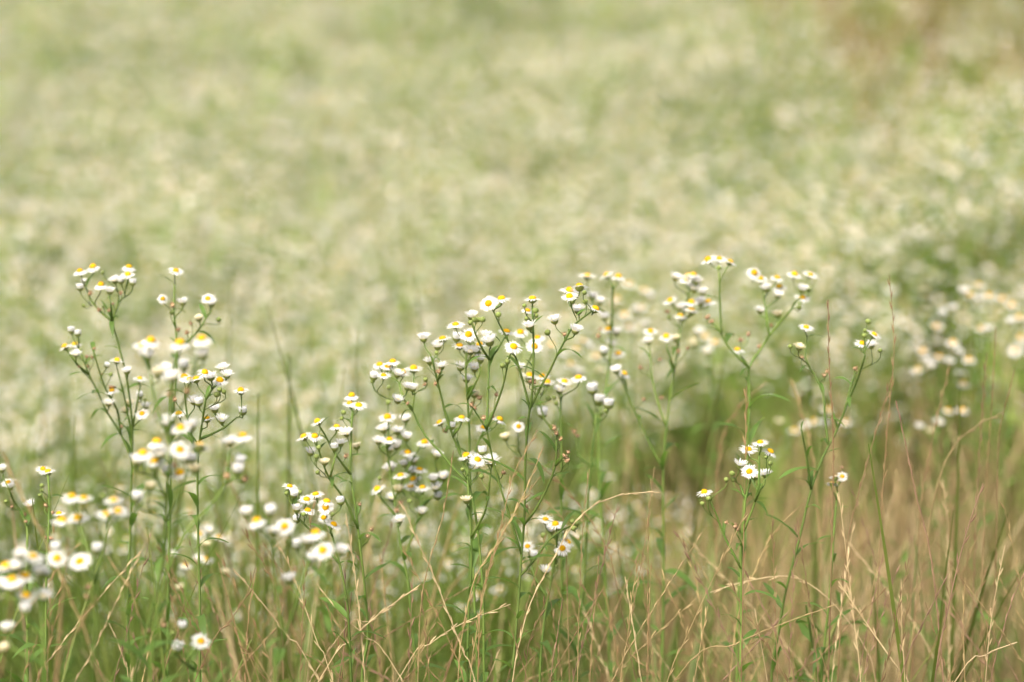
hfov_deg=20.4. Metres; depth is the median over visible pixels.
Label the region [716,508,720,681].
grass stalk
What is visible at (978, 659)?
grass stalk
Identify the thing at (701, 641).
grass stalk
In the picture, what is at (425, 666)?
grass stalk
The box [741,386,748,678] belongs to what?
grass stalk
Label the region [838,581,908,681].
grass stalk
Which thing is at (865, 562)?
grass stalk
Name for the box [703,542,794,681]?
grass stalk
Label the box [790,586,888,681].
grass stalk
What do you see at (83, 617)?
grass stalk
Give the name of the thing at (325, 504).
fleabane plant
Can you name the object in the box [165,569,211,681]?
grass stalk
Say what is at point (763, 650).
grass stalk
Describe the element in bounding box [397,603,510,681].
grass stalk
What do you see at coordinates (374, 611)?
grass stalk
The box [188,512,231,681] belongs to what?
fleabane plant
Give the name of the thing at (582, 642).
grass stalk
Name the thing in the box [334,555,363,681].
grass stalk
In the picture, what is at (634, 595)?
grass stalk
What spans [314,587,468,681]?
grass stalk
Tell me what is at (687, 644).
grass stalk
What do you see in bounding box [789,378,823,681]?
grass stalk
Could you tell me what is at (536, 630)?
grass stalk
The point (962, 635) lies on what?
grass stalk
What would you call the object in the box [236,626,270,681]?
grass stalk
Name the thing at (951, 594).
grass stalk
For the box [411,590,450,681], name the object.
grass stalk
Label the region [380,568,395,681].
grass stalk
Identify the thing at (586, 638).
grass stalk
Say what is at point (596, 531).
grass stalk
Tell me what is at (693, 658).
grass stalk
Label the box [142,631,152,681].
grass stalk
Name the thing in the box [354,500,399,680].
grass stalk
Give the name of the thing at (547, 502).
grass stalk
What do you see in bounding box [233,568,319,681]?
grass stalk
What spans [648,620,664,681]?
grass stalk
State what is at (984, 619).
grass stalk
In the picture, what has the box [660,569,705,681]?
grass stalk
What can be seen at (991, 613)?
grass stalk
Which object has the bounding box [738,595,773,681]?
grass stalk
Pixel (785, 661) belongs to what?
grass stalk
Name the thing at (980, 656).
grass stalk
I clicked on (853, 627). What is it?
grass stalk
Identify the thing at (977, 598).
grass stalk
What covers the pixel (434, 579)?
grass stalk
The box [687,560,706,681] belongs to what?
grass stalk
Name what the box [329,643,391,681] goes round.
grass stalk
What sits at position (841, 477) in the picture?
fleabane plant
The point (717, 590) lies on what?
grass stalk
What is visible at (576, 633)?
grass stalk
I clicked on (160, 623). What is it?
grass stalk
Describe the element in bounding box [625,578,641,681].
grass stalk
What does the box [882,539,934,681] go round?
grass stalk
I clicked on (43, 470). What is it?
fleabane plant
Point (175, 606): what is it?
grass stalk
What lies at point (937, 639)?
grass stalk
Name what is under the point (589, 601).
grass stalk
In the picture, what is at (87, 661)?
grass stalk
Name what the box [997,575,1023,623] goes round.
grass stalk
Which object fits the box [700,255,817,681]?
fleabane plant
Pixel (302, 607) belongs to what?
grass stalk
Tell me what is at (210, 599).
grass stalk
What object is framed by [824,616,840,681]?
grass stalk
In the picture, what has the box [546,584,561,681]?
grass stalk
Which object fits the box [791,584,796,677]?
grass stalk
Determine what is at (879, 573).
grass stalk
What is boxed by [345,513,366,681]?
grass stalk
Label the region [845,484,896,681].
grass stalk
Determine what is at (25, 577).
fleabane plant
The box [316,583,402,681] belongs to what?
grass stalk
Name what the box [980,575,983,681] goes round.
grass stalk
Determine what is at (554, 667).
grass stalk
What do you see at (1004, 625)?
grass stalk
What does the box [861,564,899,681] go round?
grass stalk
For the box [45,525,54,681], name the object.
grass stalk
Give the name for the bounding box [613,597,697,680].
grass stalk
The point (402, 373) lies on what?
fleabane plant
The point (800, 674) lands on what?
grass stalk
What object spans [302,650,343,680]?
grass stalk
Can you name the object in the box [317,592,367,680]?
grass stalk
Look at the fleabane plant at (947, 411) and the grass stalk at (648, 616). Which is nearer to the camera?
the grass stalk at (648, 616)
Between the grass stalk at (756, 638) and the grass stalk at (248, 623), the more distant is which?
the grass stalk at (756, 638)
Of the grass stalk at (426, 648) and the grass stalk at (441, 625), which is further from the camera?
the grass stalk at (426, 648)
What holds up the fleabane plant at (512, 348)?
on the ground at (783, 506)
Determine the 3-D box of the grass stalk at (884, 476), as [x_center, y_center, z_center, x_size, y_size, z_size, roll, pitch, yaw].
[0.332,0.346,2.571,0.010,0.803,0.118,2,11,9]
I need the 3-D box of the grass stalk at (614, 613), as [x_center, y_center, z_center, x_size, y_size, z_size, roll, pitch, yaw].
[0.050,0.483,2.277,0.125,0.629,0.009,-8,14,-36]
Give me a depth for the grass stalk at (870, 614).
2.50 m
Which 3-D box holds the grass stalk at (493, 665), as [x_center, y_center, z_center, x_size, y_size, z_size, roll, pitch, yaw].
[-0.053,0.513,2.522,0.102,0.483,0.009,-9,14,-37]
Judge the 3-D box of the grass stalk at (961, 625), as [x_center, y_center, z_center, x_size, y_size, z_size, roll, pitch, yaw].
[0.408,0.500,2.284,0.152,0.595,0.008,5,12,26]
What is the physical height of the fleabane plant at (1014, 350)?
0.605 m
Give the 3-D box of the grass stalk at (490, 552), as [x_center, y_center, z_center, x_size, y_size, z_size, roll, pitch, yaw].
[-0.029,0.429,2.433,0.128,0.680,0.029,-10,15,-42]
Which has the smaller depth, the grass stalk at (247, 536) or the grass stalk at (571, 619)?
the grass stalk at (247, 536)
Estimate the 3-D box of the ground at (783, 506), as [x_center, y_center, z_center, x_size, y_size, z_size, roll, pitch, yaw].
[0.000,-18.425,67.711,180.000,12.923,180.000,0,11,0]
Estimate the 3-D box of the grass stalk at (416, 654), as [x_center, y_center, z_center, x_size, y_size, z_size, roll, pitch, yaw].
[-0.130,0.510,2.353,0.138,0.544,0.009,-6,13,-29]
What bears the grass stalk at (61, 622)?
on the ground at (783, 506)
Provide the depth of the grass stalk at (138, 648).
2.55 m
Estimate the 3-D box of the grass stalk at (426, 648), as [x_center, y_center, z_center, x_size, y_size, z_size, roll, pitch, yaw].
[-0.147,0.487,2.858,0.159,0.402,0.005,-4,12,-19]
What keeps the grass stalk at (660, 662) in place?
on the ground at (783, 506)
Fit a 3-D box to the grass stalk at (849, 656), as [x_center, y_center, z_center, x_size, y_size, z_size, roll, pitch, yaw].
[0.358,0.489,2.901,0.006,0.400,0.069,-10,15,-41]
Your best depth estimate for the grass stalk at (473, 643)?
2.43 m
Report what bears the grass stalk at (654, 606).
on the ground at (783, 506)
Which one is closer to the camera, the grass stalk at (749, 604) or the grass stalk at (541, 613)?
the grass stalk at (541, 613)
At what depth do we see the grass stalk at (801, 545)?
2.49 m
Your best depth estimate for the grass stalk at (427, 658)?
2.46 m
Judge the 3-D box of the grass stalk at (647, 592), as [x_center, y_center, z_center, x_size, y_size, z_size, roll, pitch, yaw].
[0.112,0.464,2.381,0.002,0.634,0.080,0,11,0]
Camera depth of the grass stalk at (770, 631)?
3.01 m
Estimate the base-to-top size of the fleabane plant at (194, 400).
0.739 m
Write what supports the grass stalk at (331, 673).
on the ground at (783, 506)
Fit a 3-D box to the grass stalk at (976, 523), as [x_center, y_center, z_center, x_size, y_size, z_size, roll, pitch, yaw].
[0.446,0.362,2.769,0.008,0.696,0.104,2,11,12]
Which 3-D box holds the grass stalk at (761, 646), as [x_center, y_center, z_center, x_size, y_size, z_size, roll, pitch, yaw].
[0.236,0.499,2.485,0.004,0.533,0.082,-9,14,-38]
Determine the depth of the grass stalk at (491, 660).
2.67 m
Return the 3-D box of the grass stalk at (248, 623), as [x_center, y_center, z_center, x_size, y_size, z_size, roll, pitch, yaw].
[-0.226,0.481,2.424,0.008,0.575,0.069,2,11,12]
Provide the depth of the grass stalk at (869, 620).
2.52 m
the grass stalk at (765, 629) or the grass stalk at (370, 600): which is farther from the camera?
the grass stalk at (765, 629)
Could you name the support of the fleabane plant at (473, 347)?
on the ground at (783, 506)
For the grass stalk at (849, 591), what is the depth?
2.36 m
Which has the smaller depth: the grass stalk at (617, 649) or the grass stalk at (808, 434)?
the grass stalk at (617, 649)
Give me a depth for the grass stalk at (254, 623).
2.31 m
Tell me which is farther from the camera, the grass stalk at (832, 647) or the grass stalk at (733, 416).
the grass stalk at (733, 416)
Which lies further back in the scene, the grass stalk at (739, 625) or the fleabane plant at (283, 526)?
the grass stalk at (739, 625)
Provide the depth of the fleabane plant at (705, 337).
3.40 m
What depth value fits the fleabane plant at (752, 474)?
2.41 m
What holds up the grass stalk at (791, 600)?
on the ground at (783, 506)
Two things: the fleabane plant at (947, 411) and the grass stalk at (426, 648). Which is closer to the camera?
the grass stalk at (426, 648)
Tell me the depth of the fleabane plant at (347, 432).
2.49 m
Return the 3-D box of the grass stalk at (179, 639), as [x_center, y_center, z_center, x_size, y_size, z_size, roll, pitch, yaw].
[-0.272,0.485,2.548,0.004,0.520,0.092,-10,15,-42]
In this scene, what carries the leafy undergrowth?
on the ground at (783, 506)
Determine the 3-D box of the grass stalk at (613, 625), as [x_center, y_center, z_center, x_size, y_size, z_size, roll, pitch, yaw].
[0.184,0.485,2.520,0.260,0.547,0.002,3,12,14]
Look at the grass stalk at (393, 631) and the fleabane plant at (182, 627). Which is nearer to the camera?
the fleabane plant at (182, 627)
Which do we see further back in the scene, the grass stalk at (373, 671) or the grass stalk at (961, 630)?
the grass stalk at (961, 630)
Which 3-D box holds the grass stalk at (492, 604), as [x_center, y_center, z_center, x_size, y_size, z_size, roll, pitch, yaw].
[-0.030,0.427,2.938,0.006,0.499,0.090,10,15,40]
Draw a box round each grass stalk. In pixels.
[2,451,99,681]
[3,540,80,642]
[22,574,66,680]
[36,552,139,681]
[38,596,62,681]
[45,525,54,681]
[53,596,97,681]
[54,616,60,677]
[57,535,68,681]
[75,523,155,681]
[95,658,105,681]
[108,556,157,681]
[109,624,128,676]
[114,536,150,680]
[129,630,154,681]
[130,592,177,678]
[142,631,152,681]
[156,544,225,681]
[160,599,184,681]
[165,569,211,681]
[169,592,189,681]
[170,542,180,681]
[182,559,269,681]
[184,615,215,677]
[186,536,240,679]
[194,567,255,681]
[215,549,273,677]
[228,627,276,681]
[232,572,286,678]
[232,625,258,681]
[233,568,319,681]
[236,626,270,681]
[237,586,286,680]
[241,528,286,679]
[244,569,256,681]
[250,550,305,678]
[262,541,337,679]
[271,603,330,676]
[275,542,332,681]
[288,603,357,681]
[297,496,315,679]
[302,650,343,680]
[309,584,420,681]
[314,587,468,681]
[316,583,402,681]
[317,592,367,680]
[318,586,418,681]
[327,607,348,681]
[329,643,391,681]
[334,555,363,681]
[337,546,410,681]
[338,569,345,681]
[341,592,351,681]
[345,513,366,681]
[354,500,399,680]
[355,549,383,681]
[379,554,393,681]
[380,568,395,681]
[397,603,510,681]
[400,500,475,681]
[401,618,479,681]
[402,546,463,681]
[403,632,427,681]
[407,625,439,681]
[408,579,414,681]
[410,651,440,681]
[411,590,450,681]
[417,450,453,681]
[420,589,431,681]
[457,446,543,681]
[470,467,546,681]
[476,429,537,681]
[481,514,512,672]
[486,649,499,681]
[487,633,493,681]
[500,594,559,677]
[507,533,546,679]
[507,576,568,681]
[508,621,528,681]
[512,491,658,681]
[513,654,535,681]
[514,457,636,681]
[524,595,547,681]
[524,653,585,681]
[525,519,549,681]
[526,531,572,679]
[529,492,569,681]
[529,647,534,681]
[542,622,566,681]
[543,557,598,681]
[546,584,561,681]
[548,588,603,681]
[550,599,562,681]
[557,533,624,680]
[570,600,603,681]
[572,504,619,681]
[577,469,589,681]
[577,538,729,678]
[578,576,619,675]
[578,582,658,681]
[580,518,676,681]
[582,606,609,681]
[589,554,599,680]
[589,629,593,681]
[592,554,639,680]
[602,588,622,680]
[605,503,728,681]
[610,644,614,681]
[611,532,702,681]
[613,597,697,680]
[620,467,654,677]
[620,559,639,681]
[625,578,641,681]
[641,567,654,681]
[646,565,651,681]
[647,519,648,670]
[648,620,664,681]
[656,595,661,681]
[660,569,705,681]
[667,513,747,681]
[672,527,741,681]
[673,604,836,681]
[679,530,813,679]
[682,538,760,681]
[686,608,688,681]
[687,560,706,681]
[693,607,707,681]
[696,625,710,681]
[698,617,709,674]
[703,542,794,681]
[710,575,875,681]
[713,381,766,681]
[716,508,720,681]
[717,629,729,674]
[721,610,789,681]
[729,503,802,681]
[729,577,750,679]
[729,582,787,681]
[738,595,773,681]
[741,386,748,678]
[743,568,794,680]
[746,505,774,681]
[747,571,761,681]
[750,608,780,681]
[754,609,767,681]
[760,590,770,668]
[765,580,776,681]
[770,518,778,681]
[773,623,820,677]
[788,525,797,681]
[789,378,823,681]
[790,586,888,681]
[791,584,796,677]
[793,633,821,681]
[796,517,818,681]
[797,567,828,680]
[809,495,827,678]
[811,528,870,675]
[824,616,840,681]
[827,300,834,681]
[831,522,855,681]
[837,374,893,681]
[837,492,861,681]
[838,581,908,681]
[838,649,867,680]
[841,571,863,681]
[841,627,855,680]
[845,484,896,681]
[845,539,946,681]
[851,489,908,680]
[857,553,883,680]
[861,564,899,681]
[865,560,878,681]
[875,275,895,678]
[881,559,908,681]
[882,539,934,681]
[896,400,943,681]
[896,591,909,679]
[898,573,947,681]
[899,583,904,681]
[900,497,951,675]
[906,412,1002,680]
[908,525,914,680]
[909,459,942,681]
[911,365,949,679]
[922,526,981,681]
[925,602,950,680]
[934,483,984,681]
[935,541,1023,663]
[940,479,951,681]
[940,597,993,681]
[941,573,979,681]
[948,567,987,681]
[951,566,1023,661]
[952,642,1016,681]
[961,549,968,681]
[961,579,1018,681]
[962,580,965,681]
[968,569,998,681]
[970,353,986,681]
[973,622,985,681]
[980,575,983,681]
[981,329,995,677]
[981,606,991,679]
[985,546,1004,681]
[989,573,1023,681]
[992,369,1014,681]
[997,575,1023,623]
[999,499,1023,598]
[1002,606,1023,629]
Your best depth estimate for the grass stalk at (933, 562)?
2.72 m
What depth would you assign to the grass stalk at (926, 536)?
2.50 m
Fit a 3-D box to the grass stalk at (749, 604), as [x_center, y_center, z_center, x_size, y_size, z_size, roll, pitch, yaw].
[0.288,0.450,2.718,0.270,0.543,0.009,3,12,15]
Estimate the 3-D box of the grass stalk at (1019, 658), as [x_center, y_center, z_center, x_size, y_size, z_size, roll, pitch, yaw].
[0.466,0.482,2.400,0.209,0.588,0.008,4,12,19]
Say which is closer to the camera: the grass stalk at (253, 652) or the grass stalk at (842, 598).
the grass stalk at (842, 598)
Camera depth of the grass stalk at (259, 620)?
3.01 m
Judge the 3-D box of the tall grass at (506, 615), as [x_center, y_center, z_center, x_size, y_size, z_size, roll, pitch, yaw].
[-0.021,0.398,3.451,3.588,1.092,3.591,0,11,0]
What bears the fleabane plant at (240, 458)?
on the ground at (783, 506)
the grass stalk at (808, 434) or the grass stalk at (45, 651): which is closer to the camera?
the grass stalk at (45, 651)
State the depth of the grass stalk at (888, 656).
2.41 m
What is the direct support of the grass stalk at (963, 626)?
on the ground at (783, 506)
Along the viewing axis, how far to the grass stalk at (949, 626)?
2.72 m
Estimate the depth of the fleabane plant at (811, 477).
2.54 m
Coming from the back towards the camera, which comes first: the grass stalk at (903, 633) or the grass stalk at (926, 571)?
the grass stalk at (926, 571)
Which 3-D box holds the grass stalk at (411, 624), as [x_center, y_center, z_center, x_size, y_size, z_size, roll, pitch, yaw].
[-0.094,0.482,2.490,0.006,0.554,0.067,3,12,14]
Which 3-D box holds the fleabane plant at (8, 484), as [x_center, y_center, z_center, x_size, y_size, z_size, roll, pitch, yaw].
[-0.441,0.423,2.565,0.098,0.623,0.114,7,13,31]
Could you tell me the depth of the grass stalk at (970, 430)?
2.68 m
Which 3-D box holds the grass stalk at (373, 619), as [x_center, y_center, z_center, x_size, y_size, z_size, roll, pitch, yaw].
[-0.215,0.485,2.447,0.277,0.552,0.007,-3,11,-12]
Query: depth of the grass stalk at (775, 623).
2.36 m
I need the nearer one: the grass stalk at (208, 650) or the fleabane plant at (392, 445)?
the grass stalk at (208, 650)
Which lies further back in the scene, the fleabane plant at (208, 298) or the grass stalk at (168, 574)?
the fleabane plant at (208, 298)
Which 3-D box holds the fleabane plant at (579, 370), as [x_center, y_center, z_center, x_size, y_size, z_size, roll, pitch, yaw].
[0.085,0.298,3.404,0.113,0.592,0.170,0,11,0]
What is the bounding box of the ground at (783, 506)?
[1,0,1023,681]
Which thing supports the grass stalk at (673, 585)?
on the ground at (783, 506)
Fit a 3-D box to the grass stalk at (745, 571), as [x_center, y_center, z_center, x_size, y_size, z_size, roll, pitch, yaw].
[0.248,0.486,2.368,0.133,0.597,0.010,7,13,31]
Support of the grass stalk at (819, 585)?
on the ground at (783, 506)
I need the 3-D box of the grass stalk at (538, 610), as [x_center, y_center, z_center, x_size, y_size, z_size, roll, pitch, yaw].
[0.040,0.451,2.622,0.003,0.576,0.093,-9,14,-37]
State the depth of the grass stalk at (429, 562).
2.40 m
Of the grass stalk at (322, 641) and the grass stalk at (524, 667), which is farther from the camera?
the grass stalk at (322, 641)
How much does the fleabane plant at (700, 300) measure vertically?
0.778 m
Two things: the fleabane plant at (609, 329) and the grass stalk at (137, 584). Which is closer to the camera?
the grass stalk at (137, 584)
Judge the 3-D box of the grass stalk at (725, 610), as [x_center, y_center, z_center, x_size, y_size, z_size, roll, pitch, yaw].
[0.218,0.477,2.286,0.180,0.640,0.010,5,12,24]
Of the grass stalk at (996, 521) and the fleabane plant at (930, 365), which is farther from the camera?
the fleabane plant at (930, 365)
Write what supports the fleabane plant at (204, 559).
on the ground at (783, 506)
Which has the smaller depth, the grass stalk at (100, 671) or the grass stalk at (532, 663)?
the grass stalk at (100, 671)
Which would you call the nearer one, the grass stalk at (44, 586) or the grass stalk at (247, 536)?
the grass stalk at (247, 536)
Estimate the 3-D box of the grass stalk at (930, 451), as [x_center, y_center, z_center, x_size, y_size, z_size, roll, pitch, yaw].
[0.393,0.368,2.772,0.018,0.686,0.110,5,12,25]
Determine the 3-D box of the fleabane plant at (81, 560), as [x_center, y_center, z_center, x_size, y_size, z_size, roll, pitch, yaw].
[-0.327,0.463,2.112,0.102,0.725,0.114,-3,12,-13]
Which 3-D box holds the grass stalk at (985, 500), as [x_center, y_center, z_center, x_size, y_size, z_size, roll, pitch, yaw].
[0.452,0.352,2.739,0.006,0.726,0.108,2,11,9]
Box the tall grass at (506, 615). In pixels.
[0,275,1023,681]
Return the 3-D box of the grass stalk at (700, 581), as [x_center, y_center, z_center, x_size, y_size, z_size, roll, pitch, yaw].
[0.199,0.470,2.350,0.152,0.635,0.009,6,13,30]
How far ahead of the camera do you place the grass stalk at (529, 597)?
2.55 m
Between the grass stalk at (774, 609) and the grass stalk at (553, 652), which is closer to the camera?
the grass stalk at (774, 609)
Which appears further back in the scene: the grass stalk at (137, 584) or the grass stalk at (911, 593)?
the grass stalk at (911, 593)
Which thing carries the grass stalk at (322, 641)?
on the ground at (783, 506)
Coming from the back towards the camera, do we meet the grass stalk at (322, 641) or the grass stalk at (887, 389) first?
the grass stalk at (322, 641)
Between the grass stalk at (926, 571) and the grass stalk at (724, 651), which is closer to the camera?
the grass stalk at (724, 651)
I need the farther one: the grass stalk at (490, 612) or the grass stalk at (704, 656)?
the grass stalk at (704, 656)
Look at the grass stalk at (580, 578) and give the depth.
2.44 m
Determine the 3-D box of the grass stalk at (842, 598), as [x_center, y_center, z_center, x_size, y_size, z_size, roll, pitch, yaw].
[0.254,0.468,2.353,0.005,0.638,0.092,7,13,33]
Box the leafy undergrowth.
[0,0,1023,681]
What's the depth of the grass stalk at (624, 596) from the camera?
2.65 m
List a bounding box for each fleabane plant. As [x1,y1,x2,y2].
[0,463,68,681]
[0,547,55,681]
[13,466,75,681]
[46,492,128,681]
[61,263,164,676]
[102,432,252,681]
[111,335,211,681]
[139,267,220,680]
[145,619,232,681]
[156,362,248,681]
[156,550,230,681]
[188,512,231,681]
[232,502,349,681]
[281,483,385,681]
[295,392,393,681]
[370,332,523,681]
[371,385,448,681]
[421,445,501,681]
[439,321,512,681]
[459,283,602,681]
[499,329,595,680]
[522,514,573,681]
[546,338,621,681]
[549,381,614,681]
[567,271,636,678]
[607,281,661,681]
[610,271,715,681]
[678,327,737,681]
[696,440,782,681]
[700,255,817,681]
[750,319,882,681]
[774,407,859,681]
[797,466,858,681]
[903,339,975,680]
[907,408,973,681]
[930,282,1017,677]
[967,315,1023,681]
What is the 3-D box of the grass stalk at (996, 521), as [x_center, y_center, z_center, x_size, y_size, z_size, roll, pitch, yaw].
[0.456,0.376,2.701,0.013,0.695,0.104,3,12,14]
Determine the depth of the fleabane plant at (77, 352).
2.60 m
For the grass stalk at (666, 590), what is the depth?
2.70 m
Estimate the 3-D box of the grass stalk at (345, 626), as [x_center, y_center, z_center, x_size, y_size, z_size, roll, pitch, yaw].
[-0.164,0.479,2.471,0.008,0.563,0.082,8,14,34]
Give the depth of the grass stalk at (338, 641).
2.43 m
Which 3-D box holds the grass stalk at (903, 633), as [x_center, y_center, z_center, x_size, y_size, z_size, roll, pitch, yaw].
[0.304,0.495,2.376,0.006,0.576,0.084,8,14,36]
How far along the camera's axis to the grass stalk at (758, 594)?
2.69 m
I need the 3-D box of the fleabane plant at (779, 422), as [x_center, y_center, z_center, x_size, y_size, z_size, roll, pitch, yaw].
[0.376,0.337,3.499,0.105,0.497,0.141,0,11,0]
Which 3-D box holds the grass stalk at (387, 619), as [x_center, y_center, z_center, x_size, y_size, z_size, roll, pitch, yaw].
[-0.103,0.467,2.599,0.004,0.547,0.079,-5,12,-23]
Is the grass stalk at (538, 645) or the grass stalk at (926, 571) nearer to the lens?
the grass stalk at (538, 645)
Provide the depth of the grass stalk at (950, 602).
2.62 m
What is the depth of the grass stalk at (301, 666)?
2.36 m
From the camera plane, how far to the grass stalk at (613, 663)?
2.60 m
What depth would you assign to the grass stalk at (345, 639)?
2.42 m
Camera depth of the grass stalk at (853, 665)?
2.95 m
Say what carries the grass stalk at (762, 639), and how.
on the ground at (783, 506)
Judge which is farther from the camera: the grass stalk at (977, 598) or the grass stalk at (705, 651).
the grass stalk at (705, 651)
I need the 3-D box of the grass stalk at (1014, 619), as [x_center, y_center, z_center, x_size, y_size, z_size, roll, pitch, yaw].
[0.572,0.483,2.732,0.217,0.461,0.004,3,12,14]
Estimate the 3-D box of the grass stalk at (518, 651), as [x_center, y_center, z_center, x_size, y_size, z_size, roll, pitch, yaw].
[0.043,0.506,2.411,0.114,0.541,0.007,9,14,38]
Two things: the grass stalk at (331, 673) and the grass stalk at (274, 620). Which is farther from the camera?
the grass stalk at (274, 620)
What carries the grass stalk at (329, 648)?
on the ground at (783, 506)
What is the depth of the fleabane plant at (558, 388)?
2.63 m
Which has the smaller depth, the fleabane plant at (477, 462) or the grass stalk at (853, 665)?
the fleabane plant at (477, 462)
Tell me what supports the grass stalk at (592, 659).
on the ground at (783, 506)
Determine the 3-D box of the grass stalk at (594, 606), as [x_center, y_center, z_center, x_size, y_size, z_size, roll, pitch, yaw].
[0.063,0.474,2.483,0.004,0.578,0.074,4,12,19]
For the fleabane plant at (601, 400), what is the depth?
2.68 m
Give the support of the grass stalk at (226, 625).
on the ground at (783, 506)
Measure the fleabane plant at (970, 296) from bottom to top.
0.640 m
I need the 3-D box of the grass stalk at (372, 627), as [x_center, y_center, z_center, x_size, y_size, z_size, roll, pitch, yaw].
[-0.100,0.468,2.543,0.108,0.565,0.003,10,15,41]
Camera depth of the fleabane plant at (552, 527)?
2.55 m
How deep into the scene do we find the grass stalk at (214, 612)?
2.60 m
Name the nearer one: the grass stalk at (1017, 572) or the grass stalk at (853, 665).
the grass stalk at (1017, 572)
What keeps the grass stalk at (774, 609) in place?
on the ground at (783, 506)
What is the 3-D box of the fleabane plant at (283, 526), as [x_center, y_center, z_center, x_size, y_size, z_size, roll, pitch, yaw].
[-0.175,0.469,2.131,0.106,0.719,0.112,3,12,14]
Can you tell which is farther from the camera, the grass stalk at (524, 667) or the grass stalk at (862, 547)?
the grass stalk at (862, 547)
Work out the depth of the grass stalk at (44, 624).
2.54 m
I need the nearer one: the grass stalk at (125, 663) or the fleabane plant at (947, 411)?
the grass stalk at (125, 663)
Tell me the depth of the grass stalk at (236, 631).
2.45 m
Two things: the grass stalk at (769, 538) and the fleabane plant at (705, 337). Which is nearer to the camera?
the grass stalk at (769, 538)
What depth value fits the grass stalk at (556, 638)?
2.40 m
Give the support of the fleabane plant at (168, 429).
on the ground at (783, 506)
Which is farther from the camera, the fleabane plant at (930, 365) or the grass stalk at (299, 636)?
the fleabane plant at (930, 365)
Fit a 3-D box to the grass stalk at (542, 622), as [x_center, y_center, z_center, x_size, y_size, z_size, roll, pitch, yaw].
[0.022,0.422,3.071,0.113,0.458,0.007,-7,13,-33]
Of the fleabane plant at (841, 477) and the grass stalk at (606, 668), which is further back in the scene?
the fleabane plant at (841, 477)
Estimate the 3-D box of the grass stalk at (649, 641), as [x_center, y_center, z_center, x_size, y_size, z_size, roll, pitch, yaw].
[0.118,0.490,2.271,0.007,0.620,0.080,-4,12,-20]
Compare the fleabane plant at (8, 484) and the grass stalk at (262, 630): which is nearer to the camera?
the fleabane plant at (8, 484)
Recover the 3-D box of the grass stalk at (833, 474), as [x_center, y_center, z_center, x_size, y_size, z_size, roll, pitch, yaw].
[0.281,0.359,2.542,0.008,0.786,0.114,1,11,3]
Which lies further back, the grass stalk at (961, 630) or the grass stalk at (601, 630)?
the grass stalk at (601, 630)
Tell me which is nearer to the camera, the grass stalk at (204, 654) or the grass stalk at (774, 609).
the grass stalk at (774, 609)
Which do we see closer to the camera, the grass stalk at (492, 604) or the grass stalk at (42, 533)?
the grass stalk at (42, 533)
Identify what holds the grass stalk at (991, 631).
on the ground at (783, 506)
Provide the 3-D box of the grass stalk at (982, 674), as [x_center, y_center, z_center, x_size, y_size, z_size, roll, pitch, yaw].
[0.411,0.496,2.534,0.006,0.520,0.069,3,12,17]
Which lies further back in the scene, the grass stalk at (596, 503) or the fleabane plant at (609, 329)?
the fleabane plant at (609, 329)
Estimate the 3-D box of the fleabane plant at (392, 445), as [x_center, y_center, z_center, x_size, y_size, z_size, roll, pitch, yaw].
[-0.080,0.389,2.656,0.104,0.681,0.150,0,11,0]
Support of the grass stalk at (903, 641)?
on the ground at (783, 506)
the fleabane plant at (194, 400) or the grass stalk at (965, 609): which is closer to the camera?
the fleabane plant at (194, 400)
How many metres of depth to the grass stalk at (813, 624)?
2.49 m
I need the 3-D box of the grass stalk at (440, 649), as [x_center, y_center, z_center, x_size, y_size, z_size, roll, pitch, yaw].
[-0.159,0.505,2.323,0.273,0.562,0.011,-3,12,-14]
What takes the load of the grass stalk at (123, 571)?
on the ground at (783, 506)
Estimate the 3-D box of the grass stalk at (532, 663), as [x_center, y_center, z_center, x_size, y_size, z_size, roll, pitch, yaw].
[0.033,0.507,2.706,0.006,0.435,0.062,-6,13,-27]
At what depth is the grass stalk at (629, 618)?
2.45 m
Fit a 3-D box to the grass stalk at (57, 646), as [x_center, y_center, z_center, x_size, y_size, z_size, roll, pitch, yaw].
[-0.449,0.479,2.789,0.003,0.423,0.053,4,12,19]
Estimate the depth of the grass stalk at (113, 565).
2.20 m
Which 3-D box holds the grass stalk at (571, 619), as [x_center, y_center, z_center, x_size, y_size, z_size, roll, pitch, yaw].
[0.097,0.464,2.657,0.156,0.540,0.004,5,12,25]
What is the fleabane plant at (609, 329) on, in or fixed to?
on the ground at (783, 506)
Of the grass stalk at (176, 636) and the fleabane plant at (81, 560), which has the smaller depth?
the fleabane plant at (81, 560)
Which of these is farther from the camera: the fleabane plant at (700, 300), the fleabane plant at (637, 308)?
the fleabane plant at (637, 308)
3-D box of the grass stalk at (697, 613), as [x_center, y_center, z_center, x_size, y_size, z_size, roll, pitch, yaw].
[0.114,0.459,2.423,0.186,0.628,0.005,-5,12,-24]
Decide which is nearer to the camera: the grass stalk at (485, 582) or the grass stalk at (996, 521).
the grass stalk at (485, 582)
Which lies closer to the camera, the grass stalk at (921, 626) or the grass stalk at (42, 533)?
the grass stalk at (42, 533)

